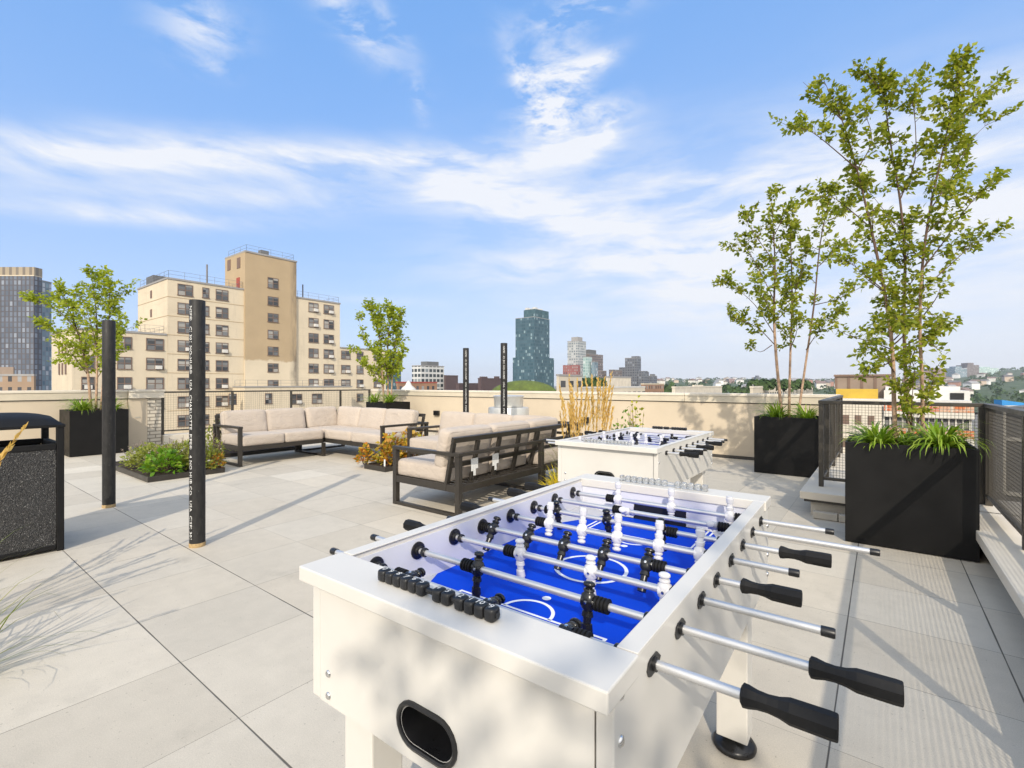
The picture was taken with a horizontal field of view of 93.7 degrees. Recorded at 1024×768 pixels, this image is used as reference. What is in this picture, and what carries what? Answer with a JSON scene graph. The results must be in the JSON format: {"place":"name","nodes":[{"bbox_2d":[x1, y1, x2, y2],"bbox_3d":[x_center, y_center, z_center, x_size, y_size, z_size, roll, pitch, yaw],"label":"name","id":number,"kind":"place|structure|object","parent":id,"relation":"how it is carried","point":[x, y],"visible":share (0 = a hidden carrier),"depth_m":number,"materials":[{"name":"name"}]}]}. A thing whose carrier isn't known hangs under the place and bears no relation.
{"place":"outdoors","nodes":[
{"label":"outdoors","id":0,"kind":"place"},
{"bbox_2d":[0,367,36,390],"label":"brick building","id":1,"kind":"structure","parent":0,"point":[10,380],"depth_m":150.00,"materials":[{"name":"orange brick"}]},
{"bbox_2d":[0,267,41,389],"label":"glass tower","id":2,"kind":"structure","parent":0,"point":[20,342],"depth_m":300.00,"materials":[{"name":"grey glass"}]},
{"bbox_2d":[42,280,51,389],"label":"glass tower","id":3,"kind":"structure","parent":0,"point":[46,359],"depth_m":325.11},
{"bbox_2d":[51,244,385,433],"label":"apartment building","id":4,"kind":"structure","parent":0,"point":[267,328],"depth_m":80.33,"materials":[{"name":"beige brick"}]},
{"bbox_2d":[81,377,94,389],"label":"window","id":5,"kind":"structure","parent":4,"relation":"in","point":[83,379],"depth_m":64.74,"materials":[{"name":"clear glass"}]},
{"bbox_2d":[116,377,132,389],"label":"window","id":6,"kind":"structure","parent":4,"relation":"in","point":[121,381],"depth_m":67.91,"materials":[{"name":"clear glass"}]},
{"bbox_2d":[117,336,132,349],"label":"window","id":7,"kind":"structure","parent":4,"relation":"in","point":[127,341],"depth_m":68.28,"materials":[{"name":"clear glass"}]},
{"bbox_2d":[117,357,132,369],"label":"window","id":8,"kind":"structure","parent":4,"relation":"in","point":[124,362],"depth_m":68.08,"materials":[{"name":"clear glass"}]},
{"bbox_2d":[146,358,163,369],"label":"window","id":9,"kind":"structure","parent":4,"relation":"in","point":[151,363],"depth_m":70.79,"materials":[{"name":"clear glass"}]},
{"bbox_2d":[146,377,163,389],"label":"window","id":10,"kind":"structure","parent":4,"relation":"in","point":[151,382],"depth_m":70.81,"materials":[{"name":"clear glass"}]},
{"bbox_2d":[146,338,164,350],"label":"window","id":11,"kind":"structure","parent":4,"relation":"in","point":[154,344],"depth_m":70.82,"materials":[{"name":"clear glass"}]},
{"bbox_2d":[177,302,188,314],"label":"window","id":12,"kind":"structure","parent":4,"relation":"in","point":[182,308],"depth_m":73.74,"materials":[{"name":"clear glass"}]},
{"bbox_2d":[177,321,188,333],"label":"window","id":13,"kind":"structure","parent":4,"relation":"in","point":[182,327],"depth_m":73.65,"materials":[{"name":"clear glass"}]},
{"bbox_2d":[177,340,188,351],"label":"window","id":14,"kind":"structure","parent":4,"relation":"in","point":[181,344],"depth_m":73.65,"materials":[{"name":"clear glass"}]},
{"bbox_2d":[177,359,188,370],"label":"window","id":15,"kind":"structure","parent":4,"relation":"in","point":[182,364],"depth_m":73.69,"materials":[{"name":"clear glass"}]},
{"bbox_2d":[177,378,188,388],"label":"window","id":16,"kind":"structure","parent":4,"relation":"in","point":[182,383],"depth_m":73.69,"materials":[{"name":"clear glass"}]},
{"bbox_2d":[177,396,188,407],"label":"window","id":17,"kind":"structure","parent":4,"relation":"in","point":[180,402],"depth_m":73.56,"materials":[{"name":"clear glass"}]},
{"bbox_2d":[177,415,188,426],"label":"window","id":18,"kind":"structure","parent":4,"relation":"in","point":[180,419],"depth_m":73.65,"materials":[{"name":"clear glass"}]},
{"bbox_2d":[177,283,193,296],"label":"window","id":19,"kind":"structure","parent":4,"relation":"in","point":[182,289],"depth_m":73.87,"materials":[{"name":"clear glass"}]},
{"bbox_2d":[215,289,228,301],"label":"window","id":20,"kind":"structure","parent":4,"relation":"in","point":[222,295],"depth_m":78.01,"materials":[{"name":"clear glass"}]},
{"bbox_2d":[215,307,228,318],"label":"window","id":21,"kind":"structure","parent":4,"relation":"in","point":[221,312],"depth_m":78.05,"materials":[{"name":"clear glass"}]},
{"bbox_2d":[215,324,228,336],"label":"window","id":22,"kind":"structure","parent":4,"relation":"in","point":[221,330],"depth_m":78.01,"materials":[{"name":"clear glass"}]},
{"bbox_2d":[216,360,227,370],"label":"window","id":23,"kind":"structure","parent":4,"relation":"in","point":[221,365],"depth_m":78.05,"materials":[{"name":"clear glass"}]},
{"bbox_2d":[215,378,228,388],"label":"window","id":24,"kind":"structure","parent":4,"relation":"in","point":[219,381],"depth_m":77.98,"materials":[{"name":"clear glass"}]},
{"bbox_2d":[216,342,228,353],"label":"window","id":25,"kind":"structure","parent":4,"relation":"in","point":[219,346],"depth_m":77.88,"materials":[{"name":"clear glass"}]},
{"bbox_2d":[267,277,278,288],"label":"window","id":26,"kind":"structure","parent":4,"relation":"in","point":[273,283],"depth_m":84.31,"materials":[{"name":"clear glass"}]},
{"bbox_2d":[308,348,318,357],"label":"window","id":27,"kind":"structure","parent":4,"relation":"in","point":[312,352],"depth_m":90.61,"materials":[{"name":"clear glass"}]},
{"bbox_2d":[386,352,400,389],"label":"glass tower","id":28,"kind":"structure","parent":0,"point":[394,382],"depth_m":423.79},
{"bbox_2d":[412,361,443,389],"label":"office building","id":29,"kind":"structure","parent":0,"point":[426,371],"depth_m":336.95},
{"bbox_2d":[444,375,457,389],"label":"brick building","id":30,"kind":"structure","parent":0,"point":[450,381],"depth_m":343.55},
{"bbox_2d":[456,383,477,389],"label":"warehouse","id":31,"kind":"structure","parent":0,"point":[472,386],"depth_m":307.91,"materials":[{"name":"brick"}]},
{"bbox_2d":[478,376,500,390],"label":"warehouse","id":32,"kind":"structure","parent":0,"point":[487,384],"depth_m":295.54,"materials":[{"name":"brick"}]},
{"bbox_2d":[0,0,1023,387],"label":"sky","id":33,"kind":"structure","parent":0,"point":[467,166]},
{"bbox_2d":[51,386,996,499],"bbox_3d":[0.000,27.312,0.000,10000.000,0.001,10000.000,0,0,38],"label":"ground","id":34,"kind":"structure","parent":0,"point":[975,425],"depth_m":312.19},
{"bbox_2d":[396,382,436,389],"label":"brick row","id":35,"kind":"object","parent":34,"relation":"on","point":[422,385],"visible":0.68,"depth_m":220.39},
{"bbox_2d":[491,380,555,390],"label":"green roof hall","id":36,"kind":"structure","parent":34,"relation":"on","point":[523,385],"depth_m":254.51,"materials":[{"name":"plant"}]},
{"bbox_2d":[563,337,585,386],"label":"residential tower","id":37,"kind":"structure","parent":34,"relation":"on","point":[576,350],"depth_m":624.98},
{"bbox_2d":[583,356,591,377],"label":"residential tower","id":38,"kind":"structure","parent":34,"relation":"on","point":[587,360],"depth_m":562.82,"materials":[{"name":"green glass"}]},
{"bbox_2d":[586,350,602,370],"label":"residential tower","id":39,"kind":"structure","parent":34,"relation":"on","point":[595,356],"depth_m":656.85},
{"bbox_2d":[619,356,647,385],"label":"residential tower","id":40,"kind":"structure","parent":34,"relation":"on","point":[633,371],"depth_m":643.87,"materials":[{"name":"concrete"}]},
{"bbox_2d":[749,386,812,393],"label":"warehouse","id":41,"kind":"structure","parent":34,"relation":"on","point":[756,389],"depth_m":187.80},
{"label":"roof block","id":42,"kind":"structure","parent":34,"relation":"on","visible":0},
{"bbox_2d":[0,431,1023,767],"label":"deck paving","id":43,"kind":"structure","parent":42,"relation":"on","point":[176,653],"depth_m":2.52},
{"bbox_2d":[0,412,65,559],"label":"trash bin","id":44,"kind":"object","parent":43,"relation":"on","point":[32,486],"visible":0.98,"depth_m":3.67,"materials":[{"name":"dark metal"},{"name":"stone aggregate"}]},
{"bbox_2d":[0,567,108,660],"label":"grass clump","id":45,"kind":"object","parent":43,"relation":"on","point":[6,618],"visible":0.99,"depth_m":2.25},
{"bbox_2d":[0,390,127,440],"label":"parapet wall","id":46,"kind":"structure","parent":43,"relation":"on","point":[35,401],"depth_m":8.96,"materials":[{"name":"paint"}]},
{"bbox_2d":[59,408,128,456],"bbox_3d":[-7.958,0.894,9.146,0.830,0.824,0.850,0,0,38],"label":"planter box","id":47,"kind":"object","parent":43,"relation":"on","point":[82,433],"visible":0.66,"depth_m":8.78,"materials":[{"name":"metal"}]},
{"bbox_2d":[52,397,101,410],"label":"grass clump","id":48,"kind":"object","parent":47,"relation":"in","point":[84,406],"visible":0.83,"depth_m":8.82,"materials":[{"name":"green plant"}]},
{"bbox_2d":[18,264,147,409],"bbox_3d":[-8.066,-0.887,9.066,2.715,2.938,1.285,0,0,0],"label":"birch tree","id":49,"kind":"object","parent":47,"relation":"in","point":[108,303],"visible":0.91,"depth_m":9.12,"materials":[{"name":"green plant"}]},
{"bbox_2d":[102,320,115,507],"bbox_3d":[-4.300,0.317,5.120,0.119,1.990,0.119,0,0,38],"label":"pipe post","id":50,"kind":"object","parent":43,"relation":"on","point":[108,413],"visible":1,"depth_m":5.08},
{"bbox_2d":[127,389,164,446],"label":"wall pier","id":51,"kind":"structure","parent":43,"relation":"on","point":[145,418],"depth_m":10.19,"materials":[{"name":"paint"}]},
{"bbox_2d":[116,460,224,482],"bbox_3d":[-5.332,1.271,7.353,1.980,0.083,0.950,0,0,38],"label":"planting tray","id":52,"kind":"object","parent":43,"relation":"on","point":[144,476],"visible":0.38,"depth_m":6.79,"materials":[{"name":"metal"}]},
{"bbox_2d":[119,441,180,469],"bbox_3d":[-5.446,1.050,7.252,1.336,0.424,0.738,0,0,38],"label":"catmint","id":53,"kind":"object","parent":52,"relation":"on","point":[141,452],"visible":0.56,"depth_m":7.14,"materials":[{"name":"green plant"}]},
{"bbox_2d":[136,447,186,476],"bbox_3d":[-4.878,1.070,6.734,0.576,0.394,0.587,0,0,-12],"label":"leafy plant","id":54,"kind":"object","parent":52,"relation":"on","point":[149,466],"visible":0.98,"depth_m":6.66,"materials":[{"name":"green plant"}]},
{"bbox_2d":[152,437,209,469],"bbox_3d":[-4.967,1.015,7.193,1.112,0.480,0.802,0,0,38],"label":"catmint","id":55,"kind":"object","parent":52,"relation":"on","point":[178,446],"visible":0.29,"depth_m":7.06,"materials":[{"name":"green plant"}]},
{"bbox_2d":[176,441,225,469],"bbox_3d":[-4.577,1.029,7.046,0.602,0.468,0.658,0,0,38],"label":"leafy plant","id":56,"kind":"object","parent":52,"relation":"on","point":[209,450],"visible":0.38,"depth_m":7.03,"materials":[{"name":"green plant"}]},
{"bbox_2d":[206,430,227,465],"bbox_3d":[-4.596,0.980,7.320,0.535,0.548,0.485,0,0,8],"label":"catmint","id":57,"kind":"object","parent":52,"relation":"on","point":[218,442],"visible":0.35,"depth_m":7.35,"materials":[{"name":"green plant"}]},
{"bbox_2d":[208,451,225,467],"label":"leafy plant","id":58,"kind":"object","parent":52,"relation":"in","point":[220,461],"visible":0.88,"depth_m":7.10,"materials":[{"name":"orange plant"}]},
{"bbox_2d":[161,432,220,443],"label":"kerb wall","id":59,"kind":"structure","parent":43,"relation":"on","point":[174,437],"depth_m":10.58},
{"bbox_2d":[161,389,370,434],"bbox_3d":[-5.997,0.637,12.621,0.060,0.950,5.420,0,0,38],"label":"railing","id":60,"kind":"object","parent":59,"relation":"on","point":[341,392],"visible":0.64,"depth_m":12.08,"materials":[{"name":"brown metal"}]},
{"bbox_2d":[189,299,205,547],"bbox_3d":[-2.550,0.317,3.890,0.119,1.990,0.119,0,0,38],"label":"pipe post","id":61,"kind":"object","parent":43,"relation":"on","point":[197,423],"visible":1,"depth_m":3.84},
{"bbox_2d":[212,446,294,457],"bbox_3d":[-5.062,1.271,9.163,0.700,0.082,1.650,0,0,38],"label":"planting tray","id":62,"kind":"object","parent":43,"relation":"on","point":[231,453],"visible":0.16,"depth_m":9.01,"materials":[{"name":"metal"}]},
{"bbox_2d":[213,408,325,466],"bbox_3d":[-4.242,0.879,8.454,1.012,0.866,1.495,0,0,38],"label":"sectional sofa","id":63,"kind":"object","parent":43,"relation":"on","point":[241,431],"visible":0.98,"depth_m":8.24,"materials":[{"name":"fabric"}]},
{"bbox_2d":[299,406,428,456],"bbox_3d":[-2.832,0.879,8.958,2.625,0.866,1.013,0,0,38],"label":"sectional sofa","id":64,"kind":"object","parent":43,"relation":"on","point":[351,426],"visible":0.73,"depth_m":8.77,"materials":[{"name":"fabric"}]},
{"bbox_2d":[364,459,392,471],"bbox_3d":[-1.785,1.270,7.683,0.520,0.084,1.000,0,0,38],"label":"planting tray","id":65,"kind":"object","parent":43,"relation":"on","point":[376,466],"visible":0.34,"depth_m":7.31,"materials":[{"name":"metal"}]},
{"bbox_2d":[352,442,374,464],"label":"coleus plant","id":66,"kind":"object","parent":65,"relation":"in","point":[366,452],"visible":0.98,"depth_m":7.50,"materials":[{"name":"orange plant"}]},
{"bbox_2d":[371,431,406,464],"bbox_3d":[-1.890,1.011,7.496,0.554,0.542,0.555,0,0,38],"label":"coleus plant","id":67,"kind":"object","parent":65,"relation":"in","point":[387,452],"visible":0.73,"depth_m":7.45,"materials":[{"name":"orange plant"}]},
{"bbox_2d":[399,426,423,456],"bbox_3d":[-1.617,0.972,7.807,0.606,0.563,0.534,0,0,38],"label":"coleus plant","id":68,"kind":"object","parent":65,"relation":"on","point":[403,433],"visible":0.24,"depth_m":7.80,"materials":[{"name":"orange plant"}]},
{"bbox_2d":[366,401,409,408],"bbox_3d":[-3.349,0.894,12.988,0.850,0.824,0.800,0,0,38],"label":"planter box","id":69,"kind":"object","parent":43,"relation":"on","point":[396,405],"visible":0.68,"depth_m":12.71,"materials":[{"name":"metal"}]},
{"bbox_2d":[346,297,409,402],"bbox_3d":[-3.653,-0.923,12.936,1.804,3.011,1.423,0,0,-10],"label":"birch tree","id":70,"kind":"object","parent":69,"relation":"in","point":[383,363],"visible":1,"depth_m":12.95,"materials":[{"name":"green plant"}]},
{"bbox_2d":[463,348,468,411],"bbox_3d":[-0.870,0.317,9.070,0.119,1.990,0.119,0,0,38],"label":"pipe post","id":71,"kind":"object","parent":43,"relation":"on","point":[465,379],"visible":0.59,"depth_m":9.02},
{"bbox_2d":[392,420,543,516],"bbox_3d":[-0.462,0.879,5.551,1.012,0.866,1.495,0,0,38],"label":"sectional sofa","id":72,"kind":"object","parent":43,"relation":"on","point":[473,457],"visible":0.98,"depth_m":5.14,"materials":[{"name":"fabric"}]},
{"bbox_2d":[407,411,582,483],"bbox_3d":[-0.315,0.879,7.022,2.525,0.866,1.012,0,0,38],"label":"sectional sofa","id":73,"kind":"object","parent":43,"relation":"on","point":[549,426],"visible":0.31,"depth_m":7.03,"materials":[{"name":"fabric"}]},
{"bbox_2d":[501,343,506,413],"bbox_3d":[-0.133,0.317,7.960,0.119,1.990,0.119,0,0,38],"label":"pipe post","id":74,"kind":"object","parent":43,"relation":"on","point":[503,378],"visible":0.62,"depth_m":7.91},
{"bbox_2d":[488,395,528,414],"bbox_3d":[-0.070,0.767,10.000,0.850,1.090,0.850,0,0,38],"label":"roof vent","id":75,"kind":"object","parent":43,"relation":"on","point":[515,405],"visible":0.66,"depth_m":9.73,"materials":[{"name":"metal"}]},
{"bbox_2d":[299,474,903,767],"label":"foosball table","id":76,"kind":"object","parent":43,"relation":"on","point":[590,621],"visible":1,"depth_m":1.01,"materials":[{"name":"white laminate"}]},
{"bbox_2d":[370,389,839,459],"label":"parapet wall","id":77,"kind":"structure","parent":43,"relation":"on","point":[729,417],"depth_m":9.24,"materials":[{"name":"paint"}]},
{"bbox_2d":[544,426,727,485],"bbox_3d":[1.001,0.852,3.935,1.303,0.920,1.416,0,0,37],"label":"foosball table","id":78,"kind":"object","parent":43,"relation":"on","point":[675,454],"visible":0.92,"depth_m":3.48,"materials":[{"name":"white plastic"}]},
{"bbox_2d":[754,414,818,476],"bbox_3d":[4.171,0.894,7.207,0.820,0.824,0.810,0,0,38],"label":"planter box","id":79,"kind":"object","parent":43,"relation":"on","point":[785,445],"visible":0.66,"depth_m":6.88,"materials":[{"name":"metal"}]},
{"bbox_2d":[750,400,799,417],"bbox_3d":[3.973,0.397,7.147,0.749,0.342,0.704,0,0,-35],"label":"grass clump","id":80,"kind":"object","parent":79,"relation":"in","point":[773,412],"visible":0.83,"depth_m":7.09,"materials":[{"name":"green plant"}]},
{"bbox_2d":[712,177,865,417],"bbox_3d":[4.253,-1.257,7.144,2.462,3.678,1.154,0,0,0],"label":"birch tree","id":81,"kind":"object","parent":79,"relation":"in","point":[804,242],"visible":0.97,"depth_m":7.20,"materials":[{"name":"green plant"}]},
{"bbox_2d":[789,402,818,418],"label":"grass clump","id":82,"kind":"object","parent":79,"relation":"on","point":[809,414],"visible":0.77,"depth_m":6.89,"materials":[{"name":"green plant"}]},
{"bbox_2d":[809,453,844,483],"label":"kerb wall","id":83,"kind":"structure","parent":43,"relation":"on","point":[814,476],"depth_m":5.82,"materials":[{"name":"concrete"}]},
{"bbox_2d":[822,395,842,476],"bbox_3d":[4.196,0.622,6.272,0.060,0.900,3.050,0,0,38],"label":"railing","id":84,"kind":"object","parent":83,"relation":"on","point":[828,423],"visible":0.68,"depth_m":6.07,"materials":[{"name":"brown metal"}]},
{"bbox_2d":[813,510,844,522],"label":"concrete block","id":85,"kind":"structure","parent":43,"relation":"on","point":[825,515],"depth_m":4.61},
{"bbox_2d":[800,480,1018,517],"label":"kerb wall","id":86,"kind":"structure","parent":43,"relation":"on","point":[829,497],"depth_m":4.74,"materials":[{"name":"concrete"}]},
{"bbox_2d":[818,400,984,503],"bbox_3d":[3.728,0.622,4.664,1.270,0.900,0.060,0,0,38],"label":"railing","id":87,"kind":"object","parent":86,"relation":"on","point":[980,431],"visible":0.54,"depth_m":4.81,"materials":[{"name":"brown metal"}]},
{"bbox_2d":[845,435,979,562],"bbox_3d":[3.310,0.894,4.030,0.810,0.824,0.695,0,0,38],"label":"planter box","id":88,"kind":"object","parent":43,"relation":"on","point":[896,497],"visible":0.8,"depth_m":3.73,"materials":[{"name":"metal"}]},
{"bbox_2d":[834,419,914,450],"bbox_3d":[3.055,0.426,4.007,0.608,0.252,0.593,0,0,-4],"label":"grass clump","id":89,"kind":"object","parent":88,"relation":"in","point":[873,436],"visible":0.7,"depth_m":3.94,"materials":[{"name":"green plant"}]},
{"bbox_2d":[768,42,1023,445],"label":"birch tree","id":90,"kind":"object","parent":88,"relation":"in","point":[892,320],"visible":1,"depth_m":4.03,"materials":[{"name":"green plant"}]},
{"bbox_2d":[887,424,923,445],"bbox_3d":[3.327,0.441,4.056,0.427,0.214,0.520,0,0,-18],"label":"grass clump","id":91,"kind":"object","parent":88,"relation":"on","point":[906,442],"visible":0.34,"depth_m":4.01,"materials":[{"name":"green plant"}]},
{"bbox_2d":[890,418,994,460],"bbox_3d":[3.344,0.432,3.746,0.648,0.319,0.700,0,0,38],"label":"grass clump","id":92,"kind":"object","parent":88,"relation":"in","point":[935,435],"visible":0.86,"depth_m":3.68,"materials":[{"name":"green plant"}]},
{"bbox_2d":[976,511,1023,617],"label":"kerb wall","id":93,"kind":"structure","parent":43,"relation":"on","point":[999,538],"depth_m":3.11,"materials":[{"name":"concrete"}]},
{"bbox_2d":[984,403,1023,549],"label":"railing","id":94,"kind":"object","parent":93,"relation":"on","point":[990,475],"visible":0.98,"depth_m":3.68,"materials":[{"name":"brown metal"}]},
{"bbox_3d":[0.877,1.270,5.698,0.680,0.084,1.900,0,0,38],"label":"planting tray","id":95,"kind":"object","parent":43,"relation":"on","visible":0},
{"bbox_2d":[529,466,558,491],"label":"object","id":96,"kind":"object","parent":95,"relation":"on","point":[555,480],"visible":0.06,"depth_m":5.20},
{"bbox_2d":[525,374,614,465],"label":"feather grass","id":97,"kind":"object","parent":95,"relation":"on","point":[571,413],"depth_m":5.72,"materials":[{"name":"plant"}]},
{"bbox_2d":[548,371,616,454],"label":"feather grass","id":98,"kind":"object","parent":95,"relation":"on","point":[604,417],"depth_m":5.98,"materials":[{"name":"plant"}]},
{"bbox_2d":[626,395,644,427],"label":"leafy plant","id":99,"kind":"object","parent":95,"relation":"in","point":[635,409],"visible":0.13,"depth_m":6.15,"materials":[{"name":"yellow plant"}]},
{"bbox_2d":[513,307,553,387],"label":"glass tower","id":100,"kind":"structure","parent":0,"point":[532,361],"depth_m":528.37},
{"bbox_2d":[556,374,582,391],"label":"office building","id":101,"kind":"structure","parent":0,"point":[562,380],"depth_m":154.06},
{"bbox_2d":[582,386,644,391],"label":"office building","id":102,"kind":"structure","parent":0,"point":[628,388],"depth_m":193.36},
{"bbox_2d":[606,376,630,385],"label":"office building","id":103,"kind":"structure","parent":0,"point":[620,381],"depth_m":208.44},
{"bbox_2d":[641,383,663,391],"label":"brick building","id":104,"kind":"structure","parent":0,"point":[653,387],"depth_m":270.84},
{"bbox_2d":[671,385,721,392],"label":"warehouse","id":105,"kind":"structure","parent":0,"point":[697,389],"depth_m":212.75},
{"bbox_2d":[664,369,1023,411],"bbox_3d":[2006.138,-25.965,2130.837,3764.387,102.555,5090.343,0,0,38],"label":"hills","id":106,"kind":"structure","parent":0,"point":[1018,385],"depth_m":945.33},
{"bbox_2d":[582,367,1023,403],"bbox_3d":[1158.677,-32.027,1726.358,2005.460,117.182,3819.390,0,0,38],"label":"trees","id":107,"kind":"object","parent":106,"relation":"on","point":[768,384],"visible":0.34,"depth_m":594.62,"materials":[{"name":"green plant"}]},
{"bbox_2d":[945,366,966,377],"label":"hill tower","id":108,"kind":"structure","parent":106,"relation":"on","point":[961,371],"depth_m":1700.00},
{"bbox_2d":[956,363,978,376],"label":"hill tower","id":109,"kind":"structure","parent":106,"relation":"on","point":[972,369],"depth_m":1700.00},
{"bbox_2d":[963,381,979,389],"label":"hill house","id":110,"kind":"structure","parent":106,"relation":"on","point":[974,385],"depth_m":862.47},
{"bbox_2d":[834,374,974,452],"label":"site building","id":111,"kind":"structure","parent":0,"point":[849,387],"depth_m":72.23,"materials":[{"name":"concrete"}]},
{"bbox_2d":[994,400,1023,491],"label":"tarp shed","id":112,"kind":"structure","parent":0,"point":[1005,403],"depth_m":120.12,"materials":[{"name":"plastic"}]},
{"bbox_2d":[1006,405,1023,501],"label":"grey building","id":113,"kind":"structure","parent":0,"point":[1021,406],"depth_m":61.65,"materials":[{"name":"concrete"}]},
{"bbox_3d":[-3.425,1.271,1.934,0.770,0.083,1.600,0,0,38],"label":"planting tray","id":114,"kind":"object","parent":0,"visible":0},
{"bbox_2d":[0,421,28,570],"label":"feather grass","id":115,"kind":"object","parent":114,"relation":"in","point":[7,449],"depth_m":2.71,"materials":[{"name":"plant"}]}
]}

